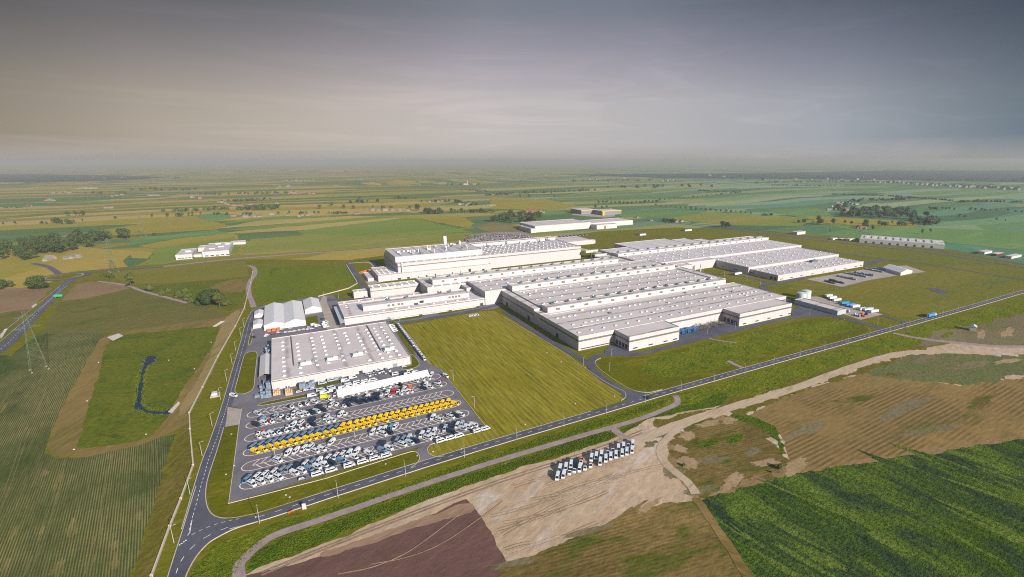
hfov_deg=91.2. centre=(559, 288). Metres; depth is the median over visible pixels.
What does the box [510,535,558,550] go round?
track
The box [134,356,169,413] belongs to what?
pond
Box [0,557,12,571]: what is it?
field
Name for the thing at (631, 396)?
road
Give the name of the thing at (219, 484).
lawn
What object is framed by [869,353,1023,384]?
scrub
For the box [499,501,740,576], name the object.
field
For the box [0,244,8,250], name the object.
tree
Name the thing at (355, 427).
panel van
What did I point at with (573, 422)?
kerb
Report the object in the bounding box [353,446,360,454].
panel van
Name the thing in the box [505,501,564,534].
track
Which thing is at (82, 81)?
sky
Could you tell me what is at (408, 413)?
panel van
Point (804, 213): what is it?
field
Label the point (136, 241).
field
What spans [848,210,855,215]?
tree
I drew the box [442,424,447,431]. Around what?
minibus
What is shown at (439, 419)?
minibus
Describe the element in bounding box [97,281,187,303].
track
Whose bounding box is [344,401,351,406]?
panel van
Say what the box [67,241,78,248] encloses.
tree
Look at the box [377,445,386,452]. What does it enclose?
panel van
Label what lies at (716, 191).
woodland
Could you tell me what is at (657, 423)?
verge
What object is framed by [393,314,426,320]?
lawn
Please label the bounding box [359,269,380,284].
pavement
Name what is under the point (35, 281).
tree
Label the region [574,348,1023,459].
track
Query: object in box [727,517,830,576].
scrub
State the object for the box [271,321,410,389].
workshop building
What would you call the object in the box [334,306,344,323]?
side canopy
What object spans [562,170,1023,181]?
field
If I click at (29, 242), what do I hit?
tree
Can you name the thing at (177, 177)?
woodland
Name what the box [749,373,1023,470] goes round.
field
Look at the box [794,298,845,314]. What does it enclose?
utility building
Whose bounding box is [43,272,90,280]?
road
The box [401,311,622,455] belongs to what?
lawn
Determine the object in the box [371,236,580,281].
paint shop
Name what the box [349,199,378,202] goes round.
woodland
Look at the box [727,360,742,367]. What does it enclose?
path
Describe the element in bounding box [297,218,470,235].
field
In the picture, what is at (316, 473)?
minibus
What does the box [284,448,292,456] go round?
panel van
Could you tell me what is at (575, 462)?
panel van
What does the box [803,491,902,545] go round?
scrub
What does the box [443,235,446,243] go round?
chimney tower
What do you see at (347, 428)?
panel van
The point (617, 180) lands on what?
woodland
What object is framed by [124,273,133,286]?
tree
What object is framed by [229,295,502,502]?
pavement
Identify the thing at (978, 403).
scrub
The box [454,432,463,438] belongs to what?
minibus
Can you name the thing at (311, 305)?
storage tent
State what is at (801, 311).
pavement
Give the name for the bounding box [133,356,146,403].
reeds
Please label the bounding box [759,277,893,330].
road
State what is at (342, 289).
concrete fence
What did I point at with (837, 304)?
pavement
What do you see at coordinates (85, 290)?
field
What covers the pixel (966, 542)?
scrub
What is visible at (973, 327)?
hut
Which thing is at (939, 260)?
lawn
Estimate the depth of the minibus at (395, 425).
324.42 m
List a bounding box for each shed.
[363,272,373,281]
[792,230,805,234]
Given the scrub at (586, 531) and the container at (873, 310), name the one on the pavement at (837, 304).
the container at (873, 310)
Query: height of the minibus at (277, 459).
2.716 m
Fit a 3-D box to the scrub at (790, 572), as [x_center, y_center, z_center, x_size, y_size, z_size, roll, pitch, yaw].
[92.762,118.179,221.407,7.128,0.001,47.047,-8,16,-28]
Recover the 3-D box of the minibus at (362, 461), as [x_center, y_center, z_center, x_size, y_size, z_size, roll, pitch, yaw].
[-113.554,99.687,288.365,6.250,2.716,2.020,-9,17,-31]
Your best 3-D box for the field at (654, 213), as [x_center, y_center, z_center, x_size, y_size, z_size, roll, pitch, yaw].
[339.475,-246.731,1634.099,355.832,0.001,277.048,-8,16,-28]
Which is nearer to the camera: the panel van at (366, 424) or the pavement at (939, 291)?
the panel van at (366, 424)
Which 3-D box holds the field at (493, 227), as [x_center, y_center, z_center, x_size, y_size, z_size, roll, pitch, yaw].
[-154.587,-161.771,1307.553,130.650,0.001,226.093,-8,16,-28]
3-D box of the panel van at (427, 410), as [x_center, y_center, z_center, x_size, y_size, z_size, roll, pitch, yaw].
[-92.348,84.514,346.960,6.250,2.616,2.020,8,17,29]
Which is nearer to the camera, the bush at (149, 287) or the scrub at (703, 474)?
the scrub at (703, 474)
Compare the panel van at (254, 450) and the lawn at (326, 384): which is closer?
the panel van at (254, 450)
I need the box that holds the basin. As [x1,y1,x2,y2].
[77,326,218,447]
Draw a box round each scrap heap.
[696,323,712,330]
[707,319,725,327]
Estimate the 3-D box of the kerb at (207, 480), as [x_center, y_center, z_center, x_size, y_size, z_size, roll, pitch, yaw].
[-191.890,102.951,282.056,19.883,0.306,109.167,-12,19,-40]
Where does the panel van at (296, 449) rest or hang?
on the pavement at (249, 466)
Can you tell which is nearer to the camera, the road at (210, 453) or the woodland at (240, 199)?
the road at (210, 453)
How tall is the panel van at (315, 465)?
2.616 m
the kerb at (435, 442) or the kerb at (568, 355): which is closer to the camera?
the kerb at (435, 442)
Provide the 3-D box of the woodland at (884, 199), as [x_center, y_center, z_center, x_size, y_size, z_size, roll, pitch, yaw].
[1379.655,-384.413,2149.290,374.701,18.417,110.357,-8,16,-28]
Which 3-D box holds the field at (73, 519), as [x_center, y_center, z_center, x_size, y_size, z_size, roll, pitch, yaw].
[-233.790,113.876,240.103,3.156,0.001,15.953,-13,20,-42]
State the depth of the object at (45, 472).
279.78 m
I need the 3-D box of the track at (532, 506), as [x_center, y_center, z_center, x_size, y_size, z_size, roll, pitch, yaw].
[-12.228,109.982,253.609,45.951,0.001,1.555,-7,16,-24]
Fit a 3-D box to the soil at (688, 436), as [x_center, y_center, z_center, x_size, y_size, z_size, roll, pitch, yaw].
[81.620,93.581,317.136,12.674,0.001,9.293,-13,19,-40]
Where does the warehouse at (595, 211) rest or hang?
on the ground at (338, 185)
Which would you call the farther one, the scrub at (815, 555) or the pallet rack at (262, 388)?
the pallet rack at (262, 388)
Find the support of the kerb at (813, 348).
on the meadow
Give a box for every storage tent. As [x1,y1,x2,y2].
[253,319,263,328]
[254,309,263,317]
[264,300,305,330]
[303,297,321,313]
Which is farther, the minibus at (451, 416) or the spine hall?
the spine hall
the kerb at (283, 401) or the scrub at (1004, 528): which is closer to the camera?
the scrub at (1004, 528)
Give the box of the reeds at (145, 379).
[140,358,166,410]
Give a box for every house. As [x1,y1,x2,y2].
[42,257,52,261]
[43,255,56,258]
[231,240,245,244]
[352,288,367,297]
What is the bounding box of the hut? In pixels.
[970,324,976,331]
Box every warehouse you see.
[519,219,590,232]
[571,208,620,214]
[582,218,632,225]
[591,223,616,228]
[859,235,944,248]
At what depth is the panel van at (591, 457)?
290.00 m
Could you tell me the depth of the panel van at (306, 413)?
342.07 m
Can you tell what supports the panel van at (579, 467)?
on the track
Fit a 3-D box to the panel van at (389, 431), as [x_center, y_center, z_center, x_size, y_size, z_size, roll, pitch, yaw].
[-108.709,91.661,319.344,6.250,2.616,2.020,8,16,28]
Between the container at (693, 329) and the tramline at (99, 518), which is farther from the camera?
the container at (693, 329)
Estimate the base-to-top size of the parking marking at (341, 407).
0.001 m
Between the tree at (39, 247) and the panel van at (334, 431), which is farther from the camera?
the tree at (39, 247)
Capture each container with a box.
[690,326,697,331]
[844,303,855,306]
[850,304,859,307]
[862,307,873,310]
[869,309,878,312]
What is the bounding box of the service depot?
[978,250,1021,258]
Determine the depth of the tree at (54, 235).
1063.72 m
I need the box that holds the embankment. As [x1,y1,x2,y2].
[47,308,242,456]
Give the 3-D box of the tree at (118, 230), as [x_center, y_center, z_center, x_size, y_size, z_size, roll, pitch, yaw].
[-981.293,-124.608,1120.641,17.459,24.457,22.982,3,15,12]
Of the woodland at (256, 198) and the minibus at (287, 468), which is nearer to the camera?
the minibus at (287, 468)
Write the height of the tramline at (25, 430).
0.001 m
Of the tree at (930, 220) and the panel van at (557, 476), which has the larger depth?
the tree at (930, 220)
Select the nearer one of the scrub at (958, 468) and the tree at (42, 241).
the scrub at (958, 468)
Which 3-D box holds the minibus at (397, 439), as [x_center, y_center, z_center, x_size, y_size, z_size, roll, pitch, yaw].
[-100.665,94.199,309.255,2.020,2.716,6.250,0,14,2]
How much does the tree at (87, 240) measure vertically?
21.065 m
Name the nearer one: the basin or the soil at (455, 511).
the soil at (455, 511)
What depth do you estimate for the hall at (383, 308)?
572.87 m
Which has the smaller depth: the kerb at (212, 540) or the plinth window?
the kerb at (212, 540)
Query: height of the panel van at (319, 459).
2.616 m
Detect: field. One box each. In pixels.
[0,174,161,181]
[0,287,52,312]
[0,308,32,344]
[0,333,175,576]
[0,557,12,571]
[10,525,19,540]
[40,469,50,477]
[42,289,228,332]
[48,565,64,574]
[54,557,65,576]
[58,471,63,482]
[61,214,228,236]
[62,282,128,299]
[66,523,70,536]
[69,516,77,532]
[71,520,77,537]
[107,259,248,283]
[108,540,118,550]
[110,551,118,569]
[128,230,226,245]
[134,510,141,519]
[139,278,244,310]
[140,233,238,248]
[147,237,239,264]
[191,213,241,221]
[211,278,247,291]
[213,216,332,224]
[221,217,391,230]
[222,216,377,227]
[229,218,399,232]
[239,232,471,255]
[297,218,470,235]
[379,215,473,227]
[474,222,523,231]
[490,197,576,209]
[492,210,567,215]
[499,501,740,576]
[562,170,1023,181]
[619,209,705,217]
[666,212,812,225]
[702,439,1023,576]
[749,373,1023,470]
[763,208,833,218]
[807,216,917,226]
[830,225,1023,250]
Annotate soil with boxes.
[246,343,1023,574]
[246,499,508,576]
[320,503,474,556]
[637,498,659,513]
[673,444,687,453]
[675,456,698,468]
[678,431,694,440]
[694,419,719,426]
[720,471,743,491]
[722,417,737,423]
[750,458,780,466]
[785,456,807,476]
[977,330,984,339]
[994,358,1022,364]
[1000,327,1014,336]
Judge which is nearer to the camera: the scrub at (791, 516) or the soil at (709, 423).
the scrub at (791, 516)
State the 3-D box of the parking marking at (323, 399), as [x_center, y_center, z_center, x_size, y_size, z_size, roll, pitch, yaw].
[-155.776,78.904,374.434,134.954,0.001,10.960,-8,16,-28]
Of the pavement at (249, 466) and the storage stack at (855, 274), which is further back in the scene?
the storage stack at (855, 274)
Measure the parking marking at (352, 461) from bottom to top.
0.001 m
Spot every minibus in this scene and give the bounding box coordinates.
[241,474,251,483]
[246,479,256,487]
[247,443,256,450]
[252,472,261,480]
[255,477,265,484]
[256,441,264,448]
[260,470,269,478]
[264,439,271,447]
[264,475,273,482]
[269,467,278,476]
[273,456,282,462]
[273,472,283,480]
[277,436,284,442]
[277,465,286,474]
[283,464,292,473]
[285,434,292,440]
[291,408,298,414]
[296,466,306,473]
[297,419,304,425]
[300,431,306,437]
[301,459,309,467]
[306,442,314,450]
[308,458,316,465]
[310,447,319,453]
[311,470,323,476]
[316,387,324,391]
[318,380,326,384]
[319,426,326,433]
[324,454,331,461]
[325,466,337,472]
[328,401,334,407]
[332,452,339,460]
[339,450,345,456]
[343,461,355,468]
[357,458,368,464]
[369,454,380,461]
[378,430,387,436]
[380,451,391,458]
[392,422,398,429]
[394,436,399,444]
[398,440,407,446]
[423,434,432,440]
[435,416,443,421]
[436,437,445,443]
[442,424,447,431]
[445,434,454,440]
[446,413,454,419]
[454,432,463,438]
[473,427,481,433]
[480,425,490,430]
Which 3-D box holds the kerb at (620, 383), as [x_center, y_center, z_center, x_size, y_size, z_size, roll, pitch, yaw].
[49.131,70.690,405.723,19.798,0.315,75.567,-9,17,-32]
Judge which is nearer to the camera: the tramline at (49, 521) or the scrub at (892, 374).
the tramline at (49, 521)
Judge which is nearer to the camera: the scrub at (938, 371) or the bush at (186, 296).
the scrub at (938, 371)
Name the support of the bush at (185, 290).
on the field at (196, 288)
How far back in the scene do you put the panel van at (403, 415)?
338.73 m
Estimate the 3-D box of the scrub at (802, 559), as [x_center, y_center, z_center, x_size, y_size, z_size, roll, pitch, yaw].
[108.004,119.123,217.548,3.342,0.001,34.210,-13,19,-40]
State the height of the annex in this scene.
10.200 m
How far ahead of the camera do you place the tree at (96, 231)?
1090.17 m
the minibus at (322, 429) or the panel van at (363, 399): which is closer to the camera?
the minibus at (322, 429)
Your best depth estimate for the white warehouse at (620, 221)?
1343.93 m
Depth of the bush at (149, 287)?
665.81 m
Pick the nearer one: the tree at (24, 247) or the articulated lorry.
the articulated lorry
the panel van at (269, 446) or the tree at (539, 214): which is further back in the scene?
the tree at (539, 214)
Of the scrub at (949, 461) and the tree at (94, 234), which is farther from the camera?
the tree at (94, 234)
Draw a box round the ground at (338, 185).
[0,161,1023,288]
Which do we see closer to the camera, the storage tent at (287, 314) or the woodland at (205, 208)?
the storage tent at (287, 314)
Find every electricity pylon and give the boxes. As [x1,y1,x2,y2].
[12,311,49,372]
[102,238,118,272]
[138,214,146,236]
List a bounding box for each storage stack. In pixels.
[829,279,843,283]
[836,275,856,279]
[844,271,866,277]
[854,271,874,276]
[863,268,883,272]
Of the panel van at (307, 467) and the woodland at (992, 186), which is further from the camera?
the woodland at (992, 186)
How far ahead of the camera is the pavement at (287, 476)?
300.07 m
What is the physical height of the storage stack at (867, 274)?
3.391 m
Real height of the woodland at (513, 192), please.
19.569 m
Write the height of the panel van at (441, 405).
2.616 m
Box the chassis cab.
[280,428,288,432]
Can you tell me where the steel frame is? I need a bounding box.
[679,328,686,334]
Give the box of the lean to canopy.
[259,353,270,381]
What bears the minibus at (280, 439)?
on the parking marking at (348, 432)
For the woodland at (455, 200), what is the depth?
2071.19 m
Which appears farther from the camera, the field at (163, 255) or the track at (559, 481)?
the field at (163, 255)
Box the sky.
[0,0,1023,163]
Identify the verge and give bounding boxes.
[133,411,191,576]
[188,297,1023,576]
[245,431,615,569]
[621,393,727,432]
[653,345,926,427]
[730,355,907,415]
[730,414,785,453]
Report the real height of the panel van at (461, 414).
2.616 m
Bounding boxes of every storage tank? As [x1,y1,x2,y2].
[796,292,806,298]
[802,289,811,298]
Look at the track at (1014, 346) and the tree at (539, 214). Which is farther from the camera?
the tree at (539, 214)
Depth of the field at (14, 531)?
235.76 m
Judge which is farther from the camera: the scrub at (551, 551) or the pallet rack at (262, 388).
the pallet rack at (262, 388)
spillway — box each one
[0,328,7,338]
[107,333,122,340]
[168,401,179,412]
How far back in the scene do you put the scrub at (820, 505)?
253.63 m
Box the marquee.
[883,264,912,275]
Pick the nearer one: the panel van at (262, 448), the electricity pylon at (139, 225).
the panel van at (262, 448)
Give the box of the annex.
[552,234,594,244]
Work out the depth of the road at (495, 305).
566.03 m
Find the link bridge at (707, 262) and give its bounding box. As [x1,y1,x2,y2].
[665,257,715,269]
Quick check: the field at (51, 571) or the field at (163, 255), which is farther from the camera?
the field at (163, 255)
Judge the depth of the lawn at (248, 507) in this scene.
263.96 m
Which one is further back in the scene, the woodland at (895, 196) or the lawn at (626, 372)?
the woodland at (895, 196)
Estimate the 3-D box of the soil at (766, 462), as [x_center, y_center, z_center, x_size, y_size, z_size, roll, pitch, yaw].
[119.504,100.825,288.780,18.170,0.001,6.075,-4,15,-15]
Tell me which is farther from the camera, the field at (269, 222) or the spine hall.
the field at (269, 222)
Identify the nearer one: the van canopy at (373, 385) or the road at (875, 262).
the van canopy at (373, 385)
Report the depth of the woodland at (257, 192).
2623.76 m
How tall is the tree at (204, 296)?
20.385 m
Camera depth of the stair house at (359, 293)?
635.97 m
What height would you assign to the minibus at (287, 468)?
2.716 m
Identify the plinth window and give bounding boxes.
[581,342,612,348]
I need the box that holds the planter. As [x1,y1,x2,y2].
[466,313,480,316]
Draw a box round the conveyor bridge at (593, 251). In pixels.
[581,248,607,258]
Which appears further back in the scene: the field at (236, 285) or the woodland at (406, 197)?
the woodland at (406, 197)
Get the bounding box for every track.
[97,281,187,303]
[179,310,239,415]
[232,396,680,576]
[246,265,256,307]
[261,430,642,572]
[261,432,642,575]
[338,511,462,573]
[370,502,501,564]
[493,492,574,516]
[503,490,607,521]
[503,499,562,532]
[505,492,608,523]
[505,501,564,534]
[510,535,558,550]
[520,480,593,493]
[539,474,616,497]
[540,469,631,517]
[541,475,625,500]
[542,472,629,519]
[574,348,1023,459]
[602,426,628,440]
[656,415,704,493]
[692,498,754,576]
[893,332,1023,347]
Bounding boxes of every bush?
[144,284,153,289]
[159,290,165,294]
[173,289,183,298]
[181,287,188,293]
[182,293,192,300]
[187,297,193,302]
[194,298,201,305]
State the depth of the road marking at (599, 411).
328.61 m
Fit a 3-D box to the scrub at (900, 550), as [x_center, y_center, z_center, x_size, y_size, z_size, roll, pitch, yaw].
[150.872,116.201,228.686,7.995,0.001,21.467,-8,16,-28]
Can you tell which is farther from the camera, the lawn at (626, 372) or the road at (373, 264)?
the road at (373, 264)
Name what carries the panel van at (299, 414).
on the pavement at (250, 425)
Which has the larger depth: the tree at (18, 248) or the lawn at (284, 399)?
the tree at (18, 248)
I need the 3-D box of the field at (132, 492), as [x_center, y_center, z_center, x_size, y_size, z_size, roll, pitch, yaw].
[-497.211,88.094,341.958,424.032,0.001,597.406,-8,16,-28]
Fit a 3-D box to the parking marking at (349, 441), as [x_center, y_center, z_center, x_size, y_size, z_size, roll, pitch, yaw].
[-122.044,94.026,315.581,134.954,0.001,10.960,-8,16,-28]
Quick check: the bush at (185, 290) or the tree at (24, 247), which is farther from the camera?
the tree at (24, 247)
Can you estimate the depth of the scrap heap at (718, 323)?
525.92 m
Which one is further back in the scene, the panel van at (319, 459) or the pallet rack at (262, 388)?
the pallet rack at (262, 388)
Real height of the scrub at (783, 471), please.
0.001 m
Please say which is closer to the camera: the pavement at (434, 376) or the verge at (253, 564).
the verge at (253, 564)
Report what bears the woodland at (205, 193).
on the ground at (338, 185)
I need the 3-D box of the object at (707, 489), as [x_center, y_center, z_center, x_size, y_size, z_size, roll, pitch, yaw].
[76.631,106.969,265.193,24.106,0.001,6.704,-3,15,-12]
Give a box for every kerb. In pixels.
[167,486,195,576]
[181,310,252,528]
[185,519,263,576]
[205,427,259,517]
[228,408,401,503]
[230,293,1022,528]
[235,351,256,393]
[258,392,318,405]
[261,411,589,511]
[427,433,472,456]
[442,371,484,424]
[504,317,622,390]
[595,358,661,392]
[644,290,1021,395]
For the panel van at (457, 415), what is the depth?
339.04 m
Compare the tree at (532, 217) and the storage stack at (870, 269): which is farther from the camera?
the tree at (532, 217)
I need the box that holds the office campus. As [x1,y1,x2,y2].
[175,242,233,259]
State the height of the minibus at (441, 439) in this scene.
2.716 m
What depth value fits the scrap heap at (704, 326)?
516.43 m
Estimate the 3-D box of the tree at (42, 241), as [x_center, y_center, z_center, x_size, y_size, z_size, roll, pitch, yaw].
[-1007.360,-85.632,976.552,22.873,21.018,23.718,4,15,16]
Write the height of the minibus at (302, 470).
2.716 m
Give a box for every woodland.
[2,204,30,207]
[28,175,188,179]
[84,191,126,193]
[130,187,183,190]
[161,206,268,211]
[187,192,229,194]
[221,198,262,201]
[237,191,294,193]
[242,197,271,199]
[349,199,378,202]
[394,195,417,198]
[421,199,477,204]
[464,188,487,191]
[492,191,536,194]
[533,188,595,192]
[572,178,681,180]
[607,183,712,187]
[652,174,1023,181]
[698,189,738,192]
[754,180,1019,187]
[832,193,953,200]
[850,196,910,201]
[958,199,1022,202]
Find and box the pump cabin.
[210,391,220,397]
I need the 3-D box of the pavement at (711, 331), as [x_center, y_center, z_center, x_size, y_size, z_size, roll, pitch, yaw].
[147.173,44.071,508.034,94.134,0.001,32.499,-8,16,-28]
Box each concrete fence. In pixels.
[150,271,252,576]
[318,264,357,296]
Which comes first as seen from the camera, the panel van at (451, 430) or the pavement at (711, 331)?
the panel van at (451, 430)
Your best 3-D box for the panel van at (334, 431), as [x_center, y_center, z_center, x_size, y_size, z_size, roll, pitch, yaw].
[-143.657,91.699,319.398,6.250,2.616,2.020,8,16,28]
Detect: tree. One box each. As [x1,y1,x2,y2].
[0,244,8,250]
[0,250,5,259]
[0,279,7,288]
[3,240,11,249]
[7,280,13,286]
[8,245,25,254]
[15,238,23,244]
[18,253,29,259]
[21,238,34,248]
[22,245,29,251]
[24,274,46,289]
[31,243,46,252]
[31,250,37,256]
[35,239,49,245]
[44,241,55,251]
[48,232,60,239]
[48,242,64,251]
[56,241,68,251]
[66,229,82,237]
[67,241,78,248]
[68,234,78,241]
[75,234,93,241]
[81,237,94,246]
[85,231,98,239]
[89,229,100,240]
[99,229,111,238]
[99,232,105,241]
[115,228,125,236]
[120,229,129,238]
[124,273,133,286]
[196,290,215,305]
[211,292,225,307]
[489,214,497,219]
[498,214,504,220]
[507,216,513,222]
[517,216,524,221]
[529,215,536,220]
[536,212,542,218]
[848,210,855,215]
[881,210,890,216]
[926,218,934,224]
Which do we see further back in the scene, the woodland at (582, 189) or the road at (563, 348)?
the woodland at (582, 189)
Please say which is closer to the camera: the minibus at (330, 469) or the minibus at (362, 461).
the minibus at (330, 469)
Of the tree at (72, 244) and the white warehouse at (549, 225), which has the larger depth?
the white warehouse at (549, 225)
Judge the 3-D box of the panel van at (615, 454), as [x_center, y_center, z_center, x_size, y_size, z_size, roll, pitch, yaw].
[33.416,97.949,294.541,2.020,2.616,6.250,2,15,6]
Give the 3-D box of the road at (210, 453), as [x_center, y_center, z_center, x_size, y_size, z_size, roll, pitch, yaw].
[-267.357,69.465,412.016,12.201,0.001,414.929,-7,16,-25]
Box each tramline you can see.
[0,344,79,511]
[0,345,76,500]
[23,463,60,576]
[28,460,65,576]
[83,456,107,576]
[88,455,111,576]
[151,442,153,484]
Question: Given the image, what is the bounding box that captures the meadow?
[0,227,1023,576]
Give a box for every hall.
[337,289,484,324]
[368,255,629,297]
[467,259,791,350]
[599,236,863,280]
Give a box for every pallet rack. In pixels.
[259,384,264,390]
[260,391,265,397]
[265,388,271,397]
[266,380,271,388]
[299,380,314,389]
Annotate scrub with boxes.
[490,557,536,570]
[520,545,574,564]
[564,522,615,537]
[597,500,647,533]
[644,440,657,446]
[663,467,686,478]
[667,415,1023,499]
[668,415,789,498]
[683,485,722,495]
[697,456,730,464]
[698,508,787,570]
[700,439,718,448]
[718,522,802,574]
[726,434,743,443]
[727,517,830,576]
[729,522,804,576]
[730,496,847,561]
[744,447,761,456]
[751,488,840,546]
[758,479,875,528]
[772,543,835,576]
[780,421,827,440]
[782,551,843,576]
[793,541,847,571]
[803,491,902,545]
[817,394,875,406]
[832,528,899,569]
[857,449,969,490]
[862,555,906,576]
[864,530,914,558]
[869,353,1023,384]
[878,397,933,421]
[879,373,905,376]
[891,443,986,477]
[893,424,965,436]
[899,445,976,471]
[911,449,1013,491]
[913,354,937,363]
[918,314,1023,347]
[921,503,965,523]
[922,519,1007,564]
[930,473,1023,504]
[932,497,1023,538]
[933,501,1023,545]
[940,332,952,337]
[946,360,989,369]
[963,392,996,417]
[973,464,1023,483]
[977,508,1023,530]
[981,522,1023,542]
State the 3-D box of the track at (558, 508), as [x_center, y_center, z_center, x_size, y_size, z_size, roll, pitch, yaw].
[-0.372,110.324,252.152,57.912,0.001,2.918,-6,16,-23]
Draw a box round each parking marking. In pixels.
[239,422,477,488]
[241,410,468,470]
[243,400,460,455]
[244,390,453,440]
[246,382,446,427]
[247,374,440,416]
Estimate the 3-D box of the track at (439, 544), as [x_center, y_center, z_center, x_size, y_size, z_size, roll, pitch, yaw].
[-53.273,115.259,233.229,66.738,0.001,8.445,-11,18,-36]
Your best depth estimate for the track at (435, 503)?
252.59 m
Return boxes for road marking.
[188,329,247,533]
[259,295,1009,516]
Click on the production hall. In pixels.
(633, 305)
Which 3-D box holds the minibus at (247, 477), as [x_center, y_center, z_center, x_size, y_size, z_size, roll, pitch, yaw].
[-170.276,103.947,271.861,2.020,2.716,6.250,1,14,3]
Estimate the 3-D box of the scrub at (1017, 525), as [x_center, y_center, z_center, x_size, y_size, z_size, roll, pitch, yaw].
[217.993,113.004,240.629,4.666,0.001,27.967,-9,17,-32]
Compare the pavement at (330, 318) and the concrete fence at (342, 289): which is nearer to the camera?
the pavement at (330, 318)
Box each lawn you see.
[46,273,81,279]
[207,425,237,505]
[209,452,417,518]
[235,351,256,393]
[253,265,360,302]
[259,392,319,404]
[294,374,357,392]
[306,316,318,324]
[389,321,414,355]
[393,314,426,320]
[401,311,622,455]
[402,354,418,368]
[438,306,478,313]
[595,317,867,392]
[640,320,860,377]
[721,272,766,286]
[774,231,1023,285]
[777,265,1023,317]
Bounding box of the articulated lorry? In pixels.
[926,312,935,317]
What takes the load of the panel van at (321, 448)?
on the pavement at (249, 466)
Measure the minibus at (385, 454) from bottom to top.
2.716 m
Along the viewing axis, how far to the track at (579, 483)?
269.08 m
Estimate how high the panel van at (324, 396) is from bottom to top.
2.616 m
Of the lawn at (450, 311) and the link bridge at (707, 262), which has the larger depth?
the link bridge at (707, 262)
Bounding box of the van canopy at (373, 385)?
[336,370,429,398]
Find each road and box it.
[0,280,73,352]
[31,263,61,273]
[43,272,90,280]
[67,266,162,280]
[163,232,491,266]
[168,485,258,576]
[180,308,261,534]
[230,290,1023,527]
[327,262,369,300]
[349,262,376,266]
[399,304,498,323]
[502,311,594,366]
[576,219,1023,264]
[588,316,831,393]
[620,390,660,401]
[635,220,1023,267]
[708,261,872,283]
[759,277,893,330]
[802,247,1023,279]
[863,259,886,264]
[879,315,908,327]
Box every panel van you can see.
[229,392,237,397]
[250,447,259,453]
[252,421,260,426]
[253,410,261,415]
[258,445,267,451]
[259,419,268,424]
[261,431,269,437]
[266,443,275,449]
[267,430,275,435]
[271,413,278,419]
[274,441,282,448]
[281,440,289,446]
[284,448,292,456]
[288,438,297,444]
[289,420,297,426]
[289,468,299,475]
[292,446,300,454]
[293,462,300,468]
[295,437,303,443]
[296,411,303,417]
[299,444,307,452]
[301,410,309,415]
[302,435,311,441]
[304,464,313,471]
[307,393,316,397]
[308,421,316,426]
[309,433,317,439]
[310,398,318,403]
[312,462,321,469]
[315,432,324,438]
[315,456,322,463]
[317,445,326,451]
[319,407,327,411]
[319,460,328,467]
[320,390,328,394]
[320,394,329,398]
[323,430,331,436]
[327,416,335,422]
[327,437,335,445]
[327,458,336,465]
[330,428,339,434]
[336,456,346,463]
[337,410,343,416]
[337,427,345,433]
[343,425,351,431]
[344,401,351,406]
[345,448,352,456]
[349,424,357,429]
[349,453,358,459]
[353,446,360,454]
[355,399,362,404]
[356,422,364,428]
[361,397,369,402]
[362,421,370,426]
[364,449,373,455]
[367,396,375,401]
[368,419,376,425]
[369,427,375,435]
[372,395,380,400]
[376,413,382,420]
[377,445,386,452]
[380,417,388,422]
[384,444,393,450]
[385,428,393,434]
[392,414,400,419]
[399,412,407,418]
[405,411,413,416]
[405,438,414,444]
[411,437,420,443]
[417,408,425,413]
[419,430,424,437]
[422,407,430,412]
[429,432,438,438]
[433,405,440,410]
[438,403,446,408]
[447,428,455,433]
[451,400,458,405]
[451,412,460,417]
[456,411,464,416]
[458,425,466,430]
[464,423,472,429]
[469,422,477,427]
[555,471,559,480]
[558,463,561,472]
[561,469,565,478]
[569,459,572,468]
[573,458,576,467]
[577,463,581,472]
[589,453,593,461]
[594,451,597,460]
[598,457,601,465]
[604,454,607,462]
[609,451,612,460]
[614,450,617,458]
[620,448,623,456]
[625,447,628,455]
[630,445,633,453]
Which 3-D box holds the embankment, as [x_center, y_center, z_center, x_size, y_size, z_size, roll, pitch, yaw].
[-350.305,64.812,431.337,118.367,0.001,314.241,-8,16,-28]
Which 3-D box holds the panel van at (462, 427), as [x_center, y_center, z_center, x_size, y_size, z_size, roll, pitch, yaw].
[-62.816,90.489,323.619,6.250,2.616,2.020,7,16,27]
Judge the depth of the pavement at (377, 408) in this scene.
350.62 m
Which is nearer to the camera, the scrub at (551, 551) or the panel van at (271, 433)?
the scrub at (551, 551)
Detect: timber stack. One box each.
[273,388,280,395]
[285,388,292,395]
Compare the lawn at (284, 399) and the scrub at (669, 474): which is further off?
the lawn at (284, 399)
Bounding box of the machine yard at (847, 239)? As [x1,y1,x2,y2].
[829,237,855,240]
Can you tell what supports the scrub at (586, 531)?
on the soil at (649, 484)
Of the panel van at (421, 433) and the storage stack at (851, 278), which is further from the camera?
the storage stack at (851, 278)
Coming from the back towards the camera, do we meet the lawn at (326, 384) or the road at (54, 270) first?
the road at (54, 270)
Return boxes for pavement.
[225,407,240,426]
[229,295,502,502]
[240,422,477,488]
[242,410,468,470]
[243,400,460,455]
[245,391,452,440]
[246,382,445,427]
[247,374,439,416]
[251,296,326,330]
[321,300,338,328]
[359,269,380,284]
[415,442,434,461]
[462,232,535,242]
[572,213,614,217]
[605,344,633,355]
[673,323,741,344]
[690,321,727,328]
[791,305,840,316]
[808,266,923,286]
[810,296,882,319]
[927,288,947,293]
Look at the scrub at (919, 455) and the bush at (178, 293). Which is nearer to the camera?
the scrub at (919, 455)
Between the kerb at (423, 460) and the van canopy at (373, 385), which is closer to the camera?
the kerb at (423, 460)

